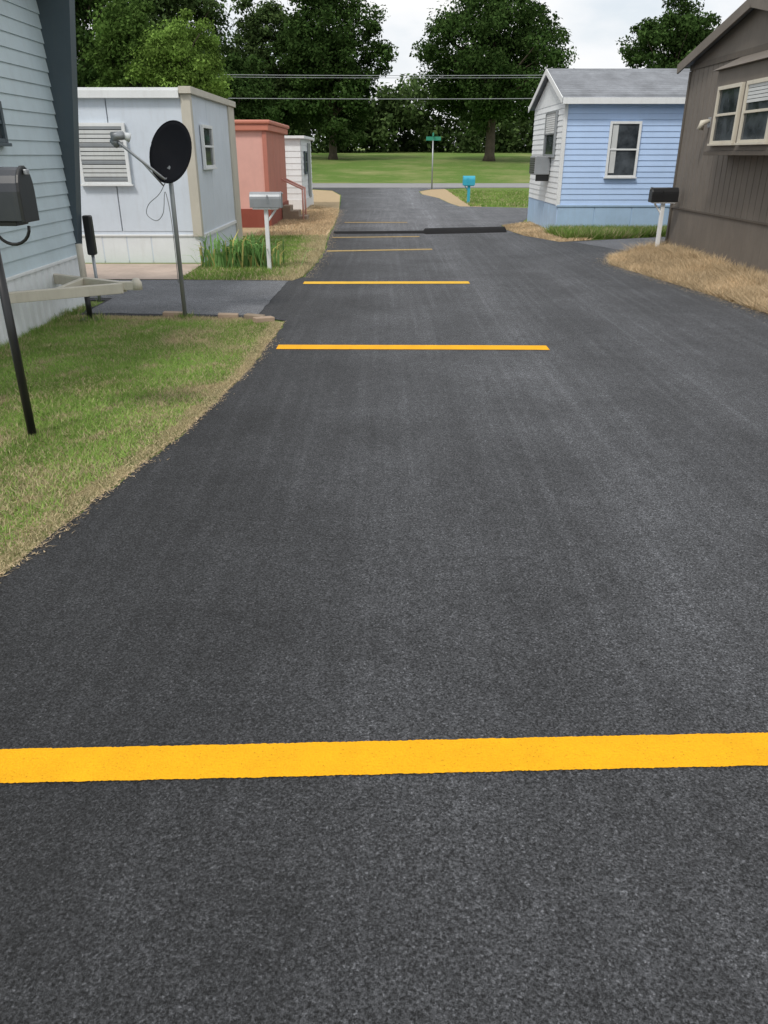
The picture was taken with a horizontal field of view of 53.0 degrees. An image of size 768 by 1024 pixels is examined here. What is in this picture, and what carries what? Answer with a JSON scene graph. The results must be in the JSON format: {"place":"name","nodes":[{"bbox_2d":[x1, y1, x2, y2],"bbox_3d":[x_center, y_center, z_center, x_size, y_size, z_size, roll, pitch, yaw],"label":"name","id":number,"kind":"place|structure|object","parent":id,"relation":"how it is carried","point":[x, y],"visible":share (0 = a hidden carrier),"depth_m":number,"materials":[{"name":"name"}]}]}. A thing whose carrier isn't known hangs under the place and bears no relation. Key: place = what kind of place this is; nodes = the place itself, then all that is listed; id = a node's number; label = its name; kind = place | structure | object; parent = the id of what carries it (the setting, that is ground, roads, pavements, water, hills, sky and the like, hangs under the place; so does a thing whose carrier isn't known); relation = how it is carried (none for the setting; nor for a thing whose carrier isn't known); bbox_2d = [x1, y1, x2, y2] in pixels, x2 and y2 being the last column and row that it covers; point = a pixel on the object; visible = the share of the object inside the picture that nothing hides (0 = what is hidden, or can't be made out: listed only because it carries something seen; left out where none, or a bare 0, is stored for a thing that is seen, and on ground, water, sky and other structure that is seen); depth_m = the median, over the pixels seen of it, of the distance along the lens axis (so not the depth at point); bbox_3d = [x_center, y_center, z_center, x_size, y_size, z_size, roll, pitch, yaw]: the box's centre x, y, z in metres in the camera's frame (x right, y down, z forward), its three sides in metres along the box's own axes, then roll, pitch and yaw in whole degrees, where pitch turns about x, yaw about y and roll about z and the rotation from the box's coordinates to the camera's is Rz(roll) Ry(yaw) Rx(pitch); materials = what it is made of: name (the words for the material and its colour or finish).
{"place":"outdoors","nodes":[
{"label":"outdoors","id":0,"kind":"place"},
{"bbox_2d":[0,0,76,277],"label":"lap siding","id":1,"kind":"object","parent":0,"point":[26,100],"visible":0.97,"depth_m":7.90,"materials":[{"name":"plastic"}]},
{"bbox_2d":[75,244,86,276],"bbox_3d":[-3.200,-2.599,8.165,0.070,0.460,0.068,0,25,0],"label":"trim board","id":2,"kind":"object","parent":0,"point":[81,260],"visible":0.66,"depth_m":8.11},
{"bbox_2d":[121,123,131,183],"bbox_3d":[-4.085,-5.683,12.218,0.050,0.880,0.050,0,25,0],"label":"window jamb","id":3,"kind":"object","parent":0,"point":[127,158],"depth_m":12.24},
{"bbox_2d":[0,298,279,574],"bbox_3d":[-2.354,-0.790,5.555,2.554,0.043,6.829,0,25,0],"label":"lawn grass","id":4,"kind":"structure","parent":0,"point":[171,329],"depth_m":5.84,"materials":[{"name":"plant"}]},
{"bbox_2d":[0,165,39,435],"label":"mailbox","id":5,"kind":"object","parent":4,"relation":"on","point":[18,204],"visible":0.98,"depth_m":4.39,"materials":[{"name":"grey metal"}]},
{"bbox_2d":[16,165,39,222],"bbox_3d":[-2.011,-1.788,4.330,0.018,0.292,0.199,0,25,0],"label":"door","id":6,"kind":"structure","parent":5,"relation":"in","point":[24,184],"depth_m":4.31,"materials":[{"name":"black metal"}]},
{"bbox_2d":[110,120,191,315],"bbox_3d":[-2.348,-3.016,8.081,0.782,1.967,0.423,-7,26,-15],"label":"satellite dish","id":7,"kind":"object","parent":4,"relation":"on","point":[170,151],"visible":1,"depth_m":7.89,"materials":[{"name":"metal"}]},
{"bbox_2d":[86,280,287,314],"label":"driveway","id":8,"kind":"structure","parent":0,"point":[211,297],"depth_m":9.70,"materials":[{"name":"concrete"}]},
{"bbox_2d":[202,224,236,261],"bbox_3d":[-3.042,-5.169,14.579,0.015,0.400,3.700,0,25,0],"label":"end skirting","id":9,"kind":"object","parent":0,"point":[229,231],"visible":0.34,"depth_m":14.47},
{"bbox_2d":[183,234,328,279],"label":"lawn grass","id":10,"kind":"structure","parent":0,"point":[301,245],"depth_m":12.32,"materials":[{"name":"plant"}]},
{"bbox_2d":[191,231,308,267],"bbox_3d":[-2.216,-4.209,12.306,1.624,0.574,1.653,21,32,37],"label":"iris plant","id":11,"kind":"object","parent":10,"relation":"on","point":[236,253],"visible":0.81,"depth_m":12.21,"materials":[{"name":"green plant"}]},
{"bbox_2d":[249,191,282,269],"bbox_3d":[-1.780,-4.326,11.880,0.500,1.144,0.205,0,25,0],"label":"mailbox","id":12,"kind":"object","parent":10,"relation":"on","point":[265,201],"visible":0.98,"depth_m":11.64,"materials":[{"name":"grey metal"}]},
{"bbox_2d":[234,120,288,128],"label":"roof","id":13,"kind":"structure","parent":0,"point":[274,123],"depth_m":18.03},
{"bbox_2d":[266,131,286,201],"bbox_3d":[-2.816,-9.105,20.304,0.008,1.880,3.900,0,25,0],"label":"end siding","id":14,"kind":"object","parent":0,"point":[276,156],"visible":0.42,"depth_m":20.33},
{"bbox_2d":[262,131,269,191],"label":"corner trim","id":15,"kind":"structure","parent":14,"relation":"attached to","point":[265,160],"depth_m":18.45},
{"bbox_2d":[0,148,750,575],"bbox_3d":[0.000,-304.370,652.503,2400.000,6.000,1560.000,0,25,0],"label":"ground","id":16,"kind":"structure","parent":0,"point":[398,166],"depth_m":60.13,"materials":[{"name":"green plant"}]},
{"bbox_2d":[91,255,100,301],"bbox_3d":[-3.520,-2.858,9.423,0.040,0.550,0.039,0,25,0],"label":"meter conduit","id":17,"kind":"object","parent":16,"relation":"on","point":[95,270],"visible":0.69,"depth_m":9.36,"materials":[{"name":"metal"}]},
{"bbox_2d":[82,215,96,254],"bbox_3d":[-3.520,-3.311,9.212,0.100,0.450,0.100,0,25,0],"label":"meter box","id":18,"kind":"object","parent":17,"relation":"attached to","point":[89,233],"visible":1,"depth_m":9.17,"materials":[{"name":"black metal"}]},
{"bbox_2d":[75,0,155,86],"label":"oak tree","id":19,"kind":"object","parent":16,"relation":"on","point":[87,75],"visible":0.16,"depth_m":43.33,"materials":[{"name":"green plant"}]},
{"bbox_2d":[79,0,168,86],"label":"maple tree","id":20,"kind":"object","parent":16,"relation":"on","point":[126,29],"visible":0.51,"depth_m":39.45,"materials":[{"name":"green plant"}]},
{"bbox_2d":[85,264,200,278],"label":"concrete walkway","id":21,"kind":"structure","parent":16,"relation":"on","point":[139,271],"depth_m":12.01,"materials":[{"name":"concrete"}]},
{"bbox_2d":[82,101,233,260],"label":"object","id":22,"kind":"object","parent":16,"relation":"on","point":[141,232],"visible":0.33,"depth_m":12.76,"materials":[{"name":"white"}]},
{"bbox_2d":[77,87,177,89],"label":"roof","id":23,"kind":"structure","parent":22,"relation":"on","point":[127,88],"depth_m":11.81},
{"bbox_2d":[78,90,179,97],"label":"front fascia","id":24,"kind":"structure","parent":22,"relation":"attached to","point":[128,94],"depth_m":11.82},
{"bbox_2d":[78,98,192,230],"bbox_3d":[-7.520,-5.555,12.323,8.960,2.000,0.008,0,25,0],"label":"front panel siding","id":25,"kind":"object","parent":22,"relation":"attached to","point":[143,119],"visible":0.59,"depth_m":12.46,"materials":[{"name":"metal"}]},
{"bbox_2d":[79,129,127,181],"bbox_3d":[-4.460,-5.688,12.231,0.750,0.830,0.022,0,25,0],"label":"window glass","id":26,"kind":"object","parent":25,"relation":"attached to","point":[101,155],"visible":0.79,"depth_m":12.23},
{"bbox_2d":[82,234,192,235],"bbox_3d":[-7.580,-4.585,12.764,8.840,0.030,0.025,0,25,0],"label":"skirt rail","id":27,"kind":"object","parent":22,"relation":"attached to","point":[140,234],"visible":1,"depth_m":12.75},
{"bbox_2d":[82,236,200,262],"bbox_3d":[-7.525,-4.388,12.872,8.950,0.420,0.014,0,25,0],"label":"front skirting","id":28,"kind":"object","parent":22,"relation":"attached to","point":[140,249],"visible":0.39,"depth_m":12.87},
{"bbox_2d":[191,95,234,233],"bbox_3d":[-3.036,-6.303,14.053,0.008,2.100,3.700,0,25,0],"label":"end siding","id":29,"kind":"object","parent":22,"relation":"attached to","point":[217,196],"visible":0.6,"depth_m":13.86,"materials":[{"name":"metal"}]},
{"bbox_2d":[180,94,203,236],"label":"corner trim","id":30,"kind":"structure","parent":29,"relation":"attached to","point":[192,167],"depth_m":12.35,"materials":[{"name":"metal"}]},
{"bbox_2d":[178,86,235,107],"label":"end fascia","id":31,"kind":"structure","parent":29,"relation":"attached to","point":[196,92],"depth_m":12.77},
{"bbox_2d":[203,128,212,164],"bbox_3d":[-3.009,-6.218,13.100,0.022,0.600,0.750,0,25,0],"label":"window glass","id":32,"kind":"object","parent":29,"relation":"attached to","point":[208,141],"visible":0.5,"depth_m":13.15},
{"bbox_2d":[227,106,242,240],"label":"corner trim","id":33,"kind":"structure","parent":29,"relation":"attached to","point":[233,156],"depth_m":15.54,"materials":[{"name":"metal"}]},
{"bbox_2d":[85,0,245,85],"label":"oak tree","id":34,"kind":"object","parent":16,"relation":"on","point":[169,9],"visible":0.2,"depth_m":59.63,"materials":[{"name":"green plant"}]},
{"bbox_2d":[122,8,233,99],"bbox_3d":[-10.524,-21.067,39.817,5.685,8.205,5.807,0,25,0],"label":"maple tree","id":35,"kind":"object","parent":16,"relation":"on","point":[175,47],"visible":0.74,"depth_m":38.12,"materials":[{"name":"green plant"}]},
{"bbox_2d":[218,51,284,123],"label":"maple tree","id":36,"kind":"object","parent":16,"relation":"on","point":[244,84],"visible":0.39,"depth_m":53.77,"materials":[{"name":"green plant"}]},
{"bbox_2d":[229,0,317,135],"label":"oak tree","id":37,"kind":"object","parent":16,"relation":"on","point":[255,36],"visible":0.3,"depth_m":69.51,"materials":[{"name":"green plant"}]},
{"bbox_2d":[242,190,339,235],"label":"straw verge","id":38,"kind":"structure","parent":16,"relation":"on","point":[327,198],"depth_m":29.74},
{"bbox_2d":[254,205,340,235],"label":"dry grass","id":39,"kind":"structure","parent":38,"relation":"on","point":[323,218],"depth_m":19.64,"materials":[{"name":"plant"}]},
{"bbox_2d":[255,0,398,159],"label":"oak tree","id":40,"kind":"object","parent":16,"relation":"on","point":[319,44],"visible":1,"depth_m":65.82,"materials":[{"name":"green plant"}]},
{"bbox_2d":[130,49,534,152],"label":"distant treeline","id":41,"kind":"object","parent":16,"relation":"on","point":[395,113],"visible":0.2,"depth_m":88.70,"materials":[{"name":"green plant"}]},
{"bbox_2d":[420,189,480,206],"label":"straw verge","id":42,"kind":"structure","parent":16,"relation":"on","point":[446,196],"depth_m":33.29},
{"bbox_2d":[409,0,578,160],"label":"oak tree","id":43,"kind":"object","parent":16,"relation":"on","point":[526,47],"visible":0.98,"depth_m":62.63,"materials":[{"name":"green plant"}]},
{"bbox_2d":[541,224,666,238],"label":"lawn grass","id":44,"kind":"structure","parent":16,"relation":"on","point":[601,232],"depth_m":16.69,"materials":[{"name":"plant"}]},
{"bbox_2d":[616,0,721,68],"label":"oak tree","id":45,"kind":"object","parent":16,"relation":"on","point":[690,32],"visible":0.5,"depth_m":50.41,"materials":[{"name":"green plant"}]},
{"bbox_2d":[670,212,767,272],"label":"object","id":46,"kind":"object","parent":16,"relation":"on","point":[720,239],"visible":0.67,"depth_m":12.12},
{"bbox_2d":[672,58,767,222],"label":"end siding","id":47,"kind":"object","parent":46,"relation":"attached to","point":[733,185],"visible":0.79,"depth_m":12.57,"materials":[{"name":"wood"}]},
{"bbox_2d":[665,71,691,243],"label":"corner trim","id":48,"kind":"structure","parent":47,"relation":"attached to","point":[678,156],"depth_m":13.89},
{"bbox_2d":[671,206,767,225],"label":"skirt rail","id":49,"kind":"object","parent":47,"relation":"attached to","point":[730,217],"visible":1,"depth_m":12.10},
{"bbox_2d":[706,59,767,150],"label":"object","id":50,"kind":"object","parent":47,"relation":"attached to","point":[749,72],"visible":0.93,"depth_m":10.80,"materials":[{"name":"wood"}]},
{"bbox_2d":[713,87,739,140],"bbox_3d":[4.989,-5.775,11.183,0.022,0.710,0.800,0,25,0],"label":"window glass","id":51,"kind":"object","parent":50,"relation":"attached to","point":[728,101],"visible":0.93,"depth_m":11.19,"materials":[{"name":"glass"}]},
{"bbox_2d":[703,150,767,154],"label":"bay base","id":52,"kind":"object","parent":50,"relation":"attached to","point":[735,152],"visible":0.97,"depth_m":10.89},
{"bbox_2d":[731,82,745,142],"bbox_3d":[4.975,-5.607,10.820,0.050,0.760,0.050,0,25,0],"label":"window jamb","id":53,"kind":"object","parent":50,"relation":"attached to","point":[738,111],"depth_m":10.80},
{"bbox_2d":[714,50,767,70],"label":"bay roof","id":54,"kind":"structure","parent":50,"relation":"on","point":[753,58],"depth_m":10.80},
{"bbox_2d":[736,81,748,142],"bbox_3d":[4.975,-5.523,10.639,0.050,0.760,0.050,0,25,0],"label":"window jamb","id":55,"kind":"object","parent":50,"relation":"attached to","point":[742,114],"depth_m":10.63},
{"bbox_2d":[740,85,767,139],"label":"window glass","id":56,"kind":"object","parent":50,"relation":"attached to","point":[754,125],"visible":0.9,"depth_m":10.32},
{"bbox_2d":[692,8,767,64],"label":"gable","id":57,"kind":"structure","parent":46,"relation":"on","point":[750,30],"depth_m":11.42,"materials":[{"name":"wood"}]},
{"bbox_2d":[685,8,754,67],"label":"roof back","id":58,"kind":"structure","parent":57,"relation":"on","point":[721,36],"depth_m":12.18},
{"bbox_2d":[677,0,750,73],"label":"rake board","id":59,"kind":"object","parent":58,"relation":"attached to","point":[724,26],"visible":1,"depth_m":12.00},
{"bbox_2d":[690,43,767,70],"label":"gable band","id":60,"kind":"object","parent":57,"relation":"attached to","point":[739,54],"visible":1,"depth_m":11.83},
{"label":"utility pole","id":61,"kind":"object","parent":16,"relation":"on","visible":0},
{"bbox_2d":[218,74,542,98],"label":"power line","id":62,"kind":"object","parent":61,"relation":"attached to","point":[385,75],"visible":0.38,"depth_m":47.30,"materials":[{"name":"grey metal"}]},
{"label":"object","id":63,"kind":"object","parent":16,"relation":"on","visible":0},
{"bbox_2d":[235,131,264,208],"bbox_3d":[-7.410,-8.291,18.550,9.180,1.880,0.008,0,25,0],"label":"front siding","id":64,"kind":"object","parent":63,"relation":"attached to","point":[249,147],"visible":0.15,"depth_m":18.52,"materials":[{"name":"metal"}]},
{"bbox_2d":[241,209,264,227],"bbox_3d":[-7.430,-7.250,19.015,9.140,0.440,0.040,0,25,0],"label":"front skirt","id":65,"kind":"object","parent":63,"relation":"attached to","point":[252,218],"depth_m":19.00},
{"bbox_2d":[235,124,287,134],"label":"roof fascia","id":66,"kind":"structure","parent":63,"relation":"on","point":[257,127],"depth_m":18.11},
{"bbox_2d":[268,200,288,225],"bbox_3d":[-2.815,-8.067,20.775,0.070,0.440,3.920,0,25,0],"label":"end skirt","id":67,"kind":"object","parent":63,"relation":"attached to","point":[277,216],"visible":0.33,"depth_m":19.91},
{"bbox_2d":[0,188,767,1023],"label":"road","id":68,"kind":"structure","parent":0,"point":[564,534],"depth_m":2.76,"materials":[{"name":"asphalt"}]},
{"bbox_2d":[0,732,767,782],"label":"yellow stripe","id":69,"kind":"object","parent":68,"relation":"on","point":[76,764],"visible":1,"depth_m":2.30,"materials":[{"name":"paint"}]},
{"bbox_2d":[0,210,767,583],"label":"grass clippings","id":70,"kind":"object","parent":68,"relation":"on","point":[66,522],"depth_m":4.83,"materials":[{"name":"plant"}]},
{"bbox_2d":[303,281,469,283],"bbox_3d":[0.035,-3.230,10.838,2.333,0.001,0.226,0,25,-1],"label":"yellow stripe","id":71,"kind":"object","parent":68,"relation":"on","point":[386,282],"visible":1,"depth_m":10.84,"materials":[{"name":"paint"}]},
{"bbox_2d":[276,345,549,349],"bbox_3d":[0.265,-1.542,7.201,2.533,0.001,0.187,0,25,1],"label":"yellow stripe","id":72,"kind":"object","parent":68,"relation":"on","point":[506,347],"visible":1,"depth_m":7.19,"materials":[{"name":"paint"}]},
{"bbox_2d":[334,226,506,233],"bbox_3d":[0.906,-6.517,17.814,4.157,0.096,0.879,-5,25,-11],"label":"speed bump","id":73,"kind":"object","parent":68,"relation":"on","point":[457,230],"visible":1,"depth_m":17.68,"materials":[{"name":"rubber"}]},
{"bbox_2d":[80,0,745,147],"label":"sky","id":74,"kind":"structure","parent":0,"point":[595,26],"materials":[{"name":"white"}]},
{"bbox_2d":[312,183,529,187],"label":"cross street","id":75,"kind":"structure","parent":0,"point":[416,185],"depth_m":44.80,"materials":[{"name":"asphalt"}]},
{"bbox_2d":[448,189,528,206],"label":"lawn grass","id":76,"kind":"structure","parent":0,"point":[487,197],"depth_m":31.71,"materials":[{"name":"plant"}]},
{"bbox_2d":[527,198,556,229],"bbox_3d":[3.904,-7.407,19.163,0.012,0.600,3.740,0,25,0],"label":"end skirt","id":77,"kind":"object","parent":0,"point":[537,211],"visible":0.72,"depth_m":19.06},
{"bbox_2d":[527,102,562,223],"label":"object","id":78,"kind":"object","parent":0,"point":[543,201],"visible":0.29,"depth_m":18.48,"materials":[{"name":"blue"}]},
{"bbox_2d":[528,103,563,204],"bbox_3d":[3.891,-8.630,18.595,0.014,2.058,3.700,0,25,0],"label":"end siding","id":79,"kind":"object","parent":78,"relation":"attached to","point":[545,191],"visible":0.74,"depth_m":18.56,"materials":[{"name":"plastic"}]},
{"bbox_2d":[529,156,550,174],"bbox_3d":[3.700,-8.233,18.283,0.360,0.400,0.700,0,25,0],"label":"air conditioner","id":80,"kind":"object","parent":79,"relation":"attached to","point":[541,166],"visible":0.91,"depth_m":17.98,"materials":[{"name":"grey metal"}]},
{"bbox_2d":[535,80,560,109],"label":"gable","id":81,"kind":"structure","parent":78,"relation":"on","point":[549,97],"depth_m":18.21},
{"bbox_2d":[562,95,685,97],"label":"roof front","id":82,"kind":"structure","parent":81,"relation":"attached to","point":[624,96],"depth_m":16.29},
{"bbox_2d":[549,72,688,73],"bbox_3d":[9.490,-9.992,17.544,11.420,0.059,0.140,0,25,0],"label":"shingle course","id":83,"kind":"object","parent":82,"relation":"on","point":[618,72],"visible":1,"depth_m":17.55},
{"bbox_2d":[550,74,688,75],"bbox_3d":[9.490,-9.883,17.429,11.420,0.059,0.140,0,25,0],"label":"shingle course","id":84,"kind":"object","parent":82,"relation":"on","point":[619,74],"visible":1,"depth_m":17.46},
{"bbox_2d":[548,70,690,71],"bbox_3d":[9.490,-10.101,17.659,11.420,0.059,0.140,0,25,0],"label":"shingle course","id":85,"kind":"object","parent":82,"relation":"on","point":[617,71],"visible":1,"depth_m":17.64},
{"bbox_2d":[552,76,688,77],"bbox_3d":[9.490,-9.773,17.314,11.420,0.059,0.140,0,25,0],"label":"shingle course","id":86,"kind":"object","parent":82,"relation":"on","point":[620,76],"visible":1,"depth_m":17.32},
{"bbox_2d":[556,84,687,85],"bbox_3d":[9.490,-9.337,16.856,11.420,0.059,0.140,0,25,0],"label":"shingle course","id":87,"kind":"object","parent":82,"relation":"on","point":[621,84],"visible":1,"depth_m":16.89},
{"bbox_2d":[557,86,686,88],"bbox_3d":[9.490,-9.228,16.741,11.420,0.059,0.140,0,25,0],"label":"shingle course","id":88,"kind":"object","parent":82,"relation":"on","point":[622,87],"visible":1,"depth_m":16.75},
{"bbox_2d":[559,88,686,90],"bbox_3d":[9.490,-9.118,16.626,11.420,0.059,0.140,0,25,0],"label":"shingle course","id":89,"kind":"object","parent":82,"relation":"on","point":[622,89],"visible":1,"depth_m":16.62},
{"bbox_2d":[560,91,686,92],"bbox_3d":[9.490,-9.009,16.512,11.420,0.059,0.140,0,25,0],"label":"shingle course","id":90,"kind":"object","parent":82,"relation":"on","point":[623,91],"visible":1,"depth_m":16.51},
{"bbox_2d":[561,93,685,94],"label":"shingle course","id":91,"kind":"object","parent":82,"relation":"on","point":[623,93],"visible":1,"depth_m":16.41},
{"bbox_2d":[563,98,685,103],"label":"front fascia","id":92,"kind":"structure","parent":82,"relation":"attached to","point":[623,100],"depth_m":16.23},
{"bbox_2d":[556,104,568,205],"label":"corner trim","id":93,"kind":"structure","parent":78,"relation":"attached to","point":[562,150],"depth_m":16.86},
{"bbox_2d":[556,207,669,227],"bbox_3d":[9.360,-6.608,17.443,10.900,0.600,0.012,0,25,0],"label":"front skirt","id":94,"kind":"object","parent":78,"relation":"attached to","point":[603,216],"visible":0.39,"depth_m":17.40,"materials":[{"name":"metal"}]},
{"bbox_2d":[560,104,684,204],"bbox_3d":[9.430,-7.835,16.881,11.000,2.058,0.014,0,25,0],"label":"front siding","id":95,"kind":"object","parent":78,"relation":"attached to","point":[584,182],"visible":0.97,"depth_m":16.87,"materials":[{"name":"wood"}]},
{"bbox_2d":[557,205,669,206],"bbox_3d":[9.440,-6.879,17.301,11.120,0.040,0.022,0,25,0],"label":"skirt rail","id":96,"kind":"object","parent":95,"relation":"attached to","point":[610,205],"visible":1,"depth_m":17.29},
{"bbox_2d":[607,124,639,174],"bbox_3d":[5.220,-7.917,16.819,0.630,1.050,0.022,0,25,0],"label":"window glass","id":97,"kind":"object","parent":95,"relation":"attached to","point":[626,139],"visible":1,"depth_m":16.82,"materials":[{"name":"glass"}]},
{"bbox_2d":[608,124,618,172],"bbox_3d":[5.010,-7.920,16.802,0.120,0.960,0.004,0,25,0],"label":"curtain","id":98,"kind":"object","parent":97,"relation":"hanging from","point":[613,146],"visible":1,"depth_m":16.79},
{"bbox_2d":[576,237,664,250],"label":"driveway","id":99,"kind":"structure","parent":0,"point":[618,244],"depth_m":15.77,"materials":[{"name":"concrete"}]},
{"bbox_2d":[604,237,767,313],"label":"dry grass","id":100,"kind":"structure","parent":0,"point":[712,276],"depth_m":11.22,"materials":[{"name":"plant"}]},
{"bbox_2d":[668,208,767,274],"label":"end skirting","id":101,"kind":"object","parent":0,"point":[723,238],"visible":0.65,"depth_m":12.19,"materials":[{"name":"wood"}]},
{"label":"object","id":102,"kind":"object","parent":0,"visible":0},
{"bbox_2d":[0,258,84,344],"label":"skirting","id":103,"kind":"object","parent":102,"relation":"attached to","point":[27,315],"visible":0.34,"depth_m":8.01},
{"bbox_2d":[6,255,76,281],"bbox_3d":[-3.600,-1.905,6.668,0.040,0.030,5.300,0,25,0],"label":"skirt cap","id":104,"kind":"object","parent":103,"relation":"attached to","point":[39,268],"visible":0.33,"depth_m":8.01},
{"bbox_2d":[36,0,81,243],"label":"slanted corner fin","id":105,"kind":"object","parent":102,"relation":"attached to","point":[57,22],"visible":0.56,"depth_m":8.34,"materials":[{"name":"metal"}]},
{"bbox_2d":[9,283,123,303],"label":"hitch beam","id":106,"kind":"structure","parent":102,"relation":"attached to","point":[62,293],"depth_m":7.52,"materials":[{"name":"metal"}]},
{"bbox_2d":[53,273,126,291],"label":"hitch beam","id":107,"kind":"structure","parent":102,"relation":"attached to","point":[62,279],"depth_m":8.16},
{"label":"straw verge","id":108,"kind":"object","parent":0,"visible":0},
{"bbox_2d":[502,220,590,241],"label":"dry grass","id":109,"kind":"structure","parent":108,"relation":"on","point":[530,228],"depth_m":17.84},
{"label":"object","id":110,"kind":"object","parent":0,"visible":0},
{"bbox_2d":[285,139,301,198],"bbox_3d":[-6.800,-10.776,24.226,8.400,1.748,0.014,0,25,0],"label":"front siding","id":111,"kind":"object","parent":110,"relation":"attached to","point":[293,159],"visible":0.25,"depth_m":24.19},
{"bbox_2d":[300,139,312,197],"bbox_3d":[-2.591,-11.550,25.894,0.014,1.748,3.700,0,25,0],"label":"end siding","id":112,"kind":"object","parent":110,"relation":"attached to","point":[303,145],"visible":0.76,"depth_m":25.14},
{"label":"straw verge","id":113,"kind":"structure","parent":0,"visible":0},
{"bbox_2d":[648,187,678,245],"bbox_3d":[5.000,-5.286,13.970,0.500,1.124,0.194,0,25,0],"label":"mailbox","id":114,"kind":"object","parent":113,"relation":"on","point":[662,196],"visible":0.96,"depth_m":13.74,"materials":[{"name":"black metal"}]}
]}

